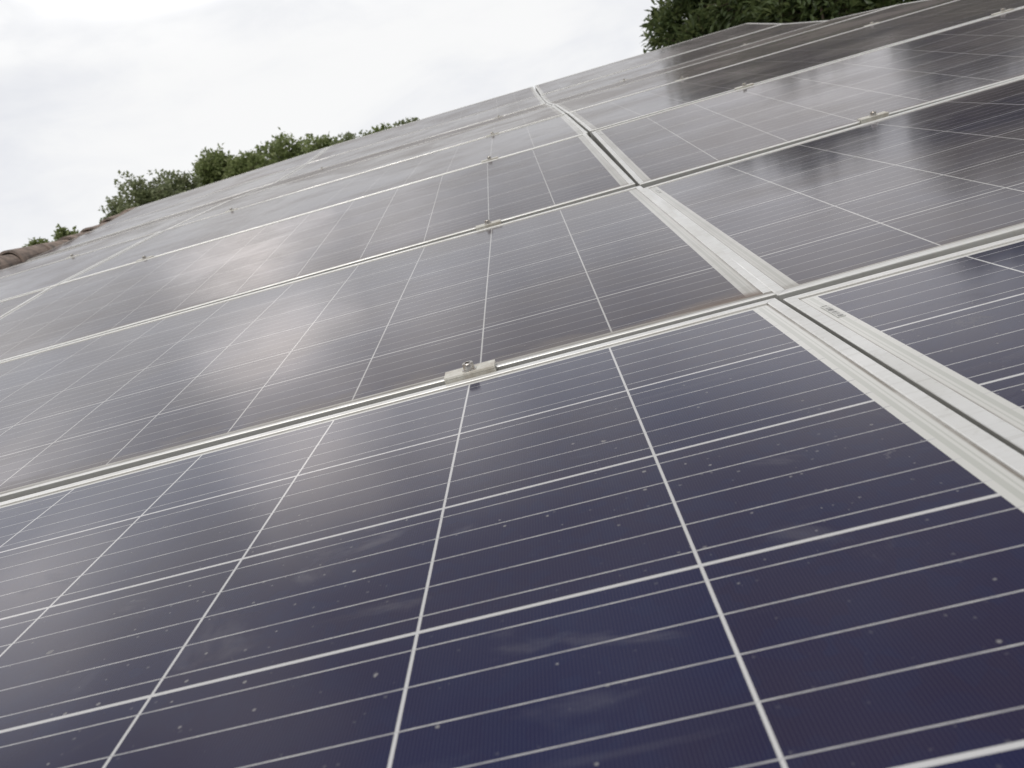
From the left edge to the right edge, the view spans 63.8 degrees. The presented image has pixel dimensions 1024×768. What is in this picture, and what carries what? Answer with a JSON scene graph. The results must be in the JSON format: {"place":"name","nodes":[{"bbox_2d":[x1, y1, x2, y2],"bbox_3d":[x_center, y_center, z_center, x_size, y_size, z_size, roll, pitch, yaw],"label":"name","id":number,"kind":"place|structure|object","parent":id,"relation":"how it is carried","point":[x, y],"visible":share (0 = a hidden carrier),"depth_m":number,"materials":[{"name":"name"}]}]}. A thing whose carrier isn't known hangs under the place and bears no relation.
{"place":"outdoors","nodes":[
{"label":"outdoors","id":0,"kind":"place"},
{"bbox_2d":[0,0,903,251],"label":"sky","id":1,"kind":"structure","parent":0,"point":[91,90],"materials":[{"name":"white"}]},
{"bbox_3d":[0.782,-1.307,3.715,0.050,0.747,8.180,-15,16,5],"label":"mounting rail","id":2,"kind":"object","parent":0,"visible":0},
{"bbox_2d":[535,23,783,96],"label":"solar panel","id":3,"kind":"object","parent":2,"relation":"on","point":[645,58],"visible":0.76,"depth_m":6.93,"materials":[{"name":"glass"}]},
{"bbox_2d":[540,20,827,103],"bbox_3d":[1.187,-2.352,6.043,1.966,0.040,0.992,-15,22,5],"label":"solar panel","id":4,"kind":"object","parent":2,"relation":"on","point":[547,98],"visible":0.61,"depth_m":6.03,"materials":[{"name":"glass"}]},
{"bbox_2d":[548,4,898,105],"bbox_3d":[1.198,-1.993,5.092,1.966,0.040,0.992,-15,19,5],"label":"solar panel","id":5,"kind":"object","parent":2,"relation":"on","point":[774,38],"visible":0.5,"depth_m":5.11,"materials":[{"name":"glass"}]},
{"bbox_2d":[734,83,753,89],"bbox_3d":[0.779,-0.988,2.756,0.060,0.040,0.024,-15,22,5],"label":"panel clamp","id":6,"kind":"object","parent":2,"relation":"attached to","point":[744,85],"visible":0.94,"depth_m":2.74,"materials":[{"name":"metal"}]},
{"bbox_2d":[555,0,954,114],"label":"solar panel","id":7,"kind":"object","parent":2,"relation":"on","point":[737,57],"visible":0.65,"depth_m":4.10,"materials":[{"name":"glass"}]},
{"bbox_2d":[568,0,1023,139],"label":"solar panel","id":8,"kind":"object","parent":2,"relation":"on","point":[810,55],"visible":0.71,"depth_m":3.12,"materials":[{"name":"glass"}]},
{"bbox_2d":[591,7,1023,187],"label":"solar panel","id":9,"kind":"object","parent":2,"relation":"on","point":[740,124],"visible":0.81,"depth_m":2.20,"materials":[{"name":"glass"}]},
{"bbox_2d":[644,77,1023,303],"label":"solar panel","id":10,"kind":"object","parent":2,"relation":"on","point":[926,182],"visible":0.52,"depth_m":1.23,"materials":[{"name":"glass"}]},
{"bbox_2d":[857,111,888,124],"bbox_3d":[0.801,-0.584,1.824,0.060,0.040,0.024,-15,21,5],"label":"panel clamp","id":11,"kind":"object","parent":2,"relation":"attached to","point":[873,115],"visible":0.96,"depth_m":1.81,"materials":[{"name":"metal"}]},
{"bbox_3d":[1.603,-1.522,3.641,0.050,0.747,8.180,-15,16,5],"label":"mounting rail","id":12,"kind":"object","parent":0,"visible":0},
{"bbox_2d":[783,234,1023,455],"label":"solar panel","id":13,"kind":"object","parent":12,"relation":"on","point":[947,331],"visible":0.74,"depth_m":0.71,"materials":[{"name":"glass"}]},
{"bbox_2d":[991,8,1013,15],"bbox_3d":[1.601,-1.204,2.683,0.060,0.040,0.024,-15,22,5],"label":"panel clamp","id":14,"kind":"object","parent":12,"relation":"attached to","point":[1003,10],"visible":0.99,"depth_m":2.67,"materials":[{"name":"metal"}]},
{"bbox_3d":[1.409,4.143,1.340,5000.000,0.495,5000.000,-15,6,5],"label":"ground","id":15,"kind":"structure","parent":0,"visible":0},
{"bbox_2d":[22,237,52,246],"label":"tree","id":16,"kind":"object","parent":15,"relation":"on","point":[36,241],"visible":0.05,"depth_m":19.84,"materials":[{"name":"green plant"}]},
{"bbox_2d":[51,224,78,240],"bbox_3d":[-10.412,0.291,21.766,1.137,9.337,1.149,-19,7,-34],"label":"tree","id":17,"kind":"object","parent":15,"relation":"on","point":[60,232],"visible":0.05,"depth_m":21.17,"materials":[{"name":"green plant"}]},
{"bbox_2d":[0,207,135,269],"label":"house","id":18,"kind":"structure","parent":15,"relation":"on","point":[11,258],"depth_m":6.20,"materials":[{"name":"ceramic"}]},
{"bbox_3d":[-0.071,-1.083,3.792,0.050,0.747,8.180,-15,16,5],"label":"mounting rail","id":19,"kind":"object","parent":18,"relation":"attached to","visible":0},
{"bbox_2d":[444,359,496,383],"bbox_3d":[-0.046,-0.007,0.947,0.060,0.040,0.024,-15,18,5],"label":"panel clamp","id":20,"kind":"object","parent":19,"relation":"attached to","point":[469,369],"visible":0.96,"depth_m":0.94,"materials":[{"name":"metal"}]},
{"bbox_2d":[475,219,501,230],"bbox_3d":[-0.052,-0.360,1.901,0.060,0.040,0.024,-15,21,5],"label":"panel clamp","id":21,"kind":"object","parent":19,"relation":"attached to","point":[487,223],"visible":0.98,"depth_m":1.89,"materials":[{"name":"metal"}]},
{"bbox_2d":[481,156,497,162],"bbox_3d":[-0.074,-0.764,2.833,0.060,0.040,0.024,-15,22,5],"label":"panel clamp","id":22,"kind":"object","parent":19,"relation":"attached to","point":[489,158],"visible":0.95,"depth_m":2.82,"materials":[{"name":"metal"}]},
{"bbox_3d":[-1.307,-0.759,3.903,0.050,0.747,8.180,-15,16,5],"label":"mounting rail","id":23,"kind":"object","parent":18,"relation":"on","visible":0},
{"bbox_2d":[136,255,153,261],"bbox_3d":[-1.310,-0.440,2.945,0.060,0.040,0.024,-15,22,5],"label":"panel clamp","id":24,"kind":"object","parent":23,"relation":"attached to","point":[144,257],"visible":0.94,"depth_m":2.93,"materials":[{"name":"metal"}]},
{"bbox_2d":[0,133,635,361],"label":"solar panel","id":25,"kind":"object","parent":23,"relation":"on","point":[545,178],"visible":0.87,"depth_m":2.29,"materials":[{"name":"glass"}]},
{"bbox_2d":[62,114,587,282],"bbox_3d":[-0.690,-0.776,3.361,1.966,0.041,0.992,-15,21,5],"label":"solar panel","id":26,"kind":"object","parent":23,"relation":"on","point":[464,155],"visible":0.72,"depth_m":3.28,"materials":[{"name":"glass"}]},
{"bbox_2d":[169,105,565,228],"bbox_3d":[-0.702,-1.144,4.309,1.966,0.042,0.992,-15,20,5],"label":"solar panel","id":27,"kind":"object","parent":23,"relation":"on","point":[500,126],"visible":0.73,"depth_m":4.25,"materials":[{"name":"glass"}]},
{"bbox_2d":[0,186,775,501],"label":"solar panel","id":28,"kind":"object","parent":23,"relation":"on","point":[590,272],"visible":0.84,"depth_m":1.25,"materials":[{"name":"glass"}]},
{"bbox_2d":[233,103,550,198],"bbox_3d":[-0.706,-1.492,5.264,1.966,0.042,0.992,-15,19,5],"label":"solar panel","id":29,"kind":"object","parent":23,"relation":"on","point":[298,177],"visible":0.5,"depth_m":5.31,"materials":[{"name":"glass"}]},
{"bbox_2d":[280,95,545,180],"bbox_3d":[-0.716,-1.855,6.214,1.966,0.040,0.992,-15,22,5],"label":"solar panel","id":30,"kind":"object","parent":23,"relation":"on","point":[510,108],"visible":0.69,"depth_m":6.18,"materials":[{"name":"glass"}]},
{"bbox_2d":[309,87,537,162],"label":"solar panel","id":31,"kind":"object","parent":23,"relation":"on","point":[421,124],"visible":0.76,"depth_m":7.13,"materials":[{"name":"glass"}]},
{"bbox_2d":[0,298,1023,767],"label":"solar panel","id":32,"kind":"object","parent":23,"relation":"on","point":[772,532],"visible":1,"depth_m":0.48,"materials":[{"name":"glass"}]},
{"bbox_3d":[-3.118,-0.283,4.067,0.050,0.747,8.180,-15,16,5],"label":"mounting rail","id":33,"kind":"object","parent":18,"relation":"on","visible":0},
{"bbox_2d":[0,288,46,315],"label":"solar panel","id":34,"kind":"object","parent":33,"relation":"on","point":[7,305],"visible":0.21,"depth_m":2.88,"materials":[{"name":"glass"}]},
{"bbox_2d":[0,201,225,277],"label":"solar panel","id":35,"kind":"object","parent":33,"relation":"on","point":[129,235],"visible":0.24,"depth_m":4.54,"materials":[{"name":"glass"}]},
{"bbox_2d":[14,184,269,265],"bbox_3d":[-2.603,-0.973,5.441,1.966,0.042,0.992,-16,19,5],"label":"solar panel","id":36,"kind":"object","parent":33,"relation":"on","point":[199,207],"visible":0.29,"depth_m":5.65,"materials":[{"name":"glass"}]},
{"bbox_2d":[26,164,305,260],"bbox_3d":[-2.615,-1.339,6.391,1.966,0.041,0.992,-16,22,5],"label":"solar panel","id":37,"kind":"object","parent":33,"relation":"on","point":[177,208],"visible":0.62,"depth_m":6.33,"materials":[{"name":"glass"}]},
{"bbox_2d":[92,147,327,230],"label":"solar panel","id":38,"kind":"object","parent":33,"relation":"on","point":[306,158],"visible":0.63,"depth_m":7.31,"materials":[{"name":"glass"}]},
{"bbox_3d":[-2.097,-0.551,3.975,0.050,0.747,8.180,-15,16,5],"label":"mounting rail","id":39,"kind":"object","parent":18,"relation":"attached to","visible":0},
{"bbox_2d":[0,231,160,300],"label":"solar panel","id":40,"kind":"object","parent":39,"relation":"attached to","point":[35,279],"visible":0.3,"depth_m":3.51,"materials":[{"name":"glass"}]},
{"bbox_2d":[98,196,132,223],"bbox_3d":[-9.722,-0.453,23.396,1.718,10.069,1.972,-15,6,5],"label":"tree","id":41,"kind":"object","parent":15,"relation":"on","point":[113,211],"visible":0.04,"depth_m":22.72,"materials":[{"name":"green plant"}]},
{"bbox_2d":[108,169,174,213],"bbox_3d":[-8.143,-0.637,21.584,2.364,9.973,2.237,-19,7,-30],"label":"tree","id":42,"kind":"object","parent":15,"relation":"on","point":[143,194],"visible":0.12,"depth_m":20.66,"materials":[{"name":"green plant"}]},
{"bbox_2d":[150,169,203,195],"bbox_3d":[-7.822,-0.967,22.791,2.749,10.187,3.112,-15,6,5],"label":"tree","id":43,"kind":"object","parent":15,"relation":"on","point":[182,184],"visible":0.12,"depth_m":22.04,"materials":[{"name":"green plant"}]},
{"bbox_2d":[189,143,237,185],"bbox_3d":[-7.175,-1.689,24.512,2.565,10.878,2.652,-15,6,5],"label":"tree","id":44,"kind":"object","parent":15,"relation":"on","point":[209,166],"visible":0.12,"depth_m":23.25,"materials":[{"name":"green plant"}]},
{"bbox_2d":[218,149,272,179],"bbox_3d":[-5.735,-1.389,22.210,2.672,10.028,2.588,-15,6,5],"label":"tree","id":45,"kind":"object","parent":15,"relation":"on","point":[242,164],"visible":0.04,"depth_m":21.36,"materials":[{"name":"green plant"}]},
{"bbox_2d":[252,127,318,164],"bbox_3d":[-5.052,-2.013,23.453,3.873,10.611,3.244,-15,6,5],"label":"tree","id":46,"kind":"object","parent":15,"relation":"on","point":[277,152],"visible":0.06,"depth_m":22.54,"materials":[{"name":"green plant"}]},
{"bbox_2d":[305,131,340,149],"bbox_3d":[-4.377,-2.366,24.973,2.408,10.619,2.576,-12,7,27],"label":"tree","id":47,"kind":"object","parent":15,"relation":"on","point":[321,142],"visible":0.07,"depth_m":24.04,"materials":[{"name":"green plant"}]},
{"bbox_2d":[332,131,355,144],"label":"tree","id":48,"kind":"object","parent":15,"relation":"on","point":[346,137],"visible":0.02,"depth_m":23.03,"materials":[{"name":"green plant"}]},
{"bbox_2d":[348,129,371,139],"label":"tree","id":49,"kind":"object","parent":15,"relation":"on","point":[360,132],"visible":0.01,"depth_m":22.14,"materials":[{"name":"green plant"}]},
{"bbox_2d":[369,121,391,133],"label":"tree","id":50,"kind":"object","parent":15,"relation":"on","point":[377,129],"depth_m":24.33,"materials":[{"name":"green plant"}]},
{"bbox_2d":[393,117,419,126],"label":"tree","id":51,"kind":"object","parent":15,"relation":"on","point":[401,122],"visible":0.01,"depth_m":22.05,"materials":[{"name":"green plant"}]},
{"bbox_2d":[639,0,748,52],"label":"broadleaf tree","id":52,"kind":"object","parent":15,"relation":"on","point":[670,26],"visible":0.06,"depth_m":15.16,"materials":[{"name":"green plant"}]},
{"bbox_2d":[691,0,919,32],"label":"broadleaf tree","id":53,"kind":"object","parent":15,"relation":"on","point":[774,11],"visible":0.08,"depth_m":12.91,"materials":[{"name":"green plant"}]}
]}

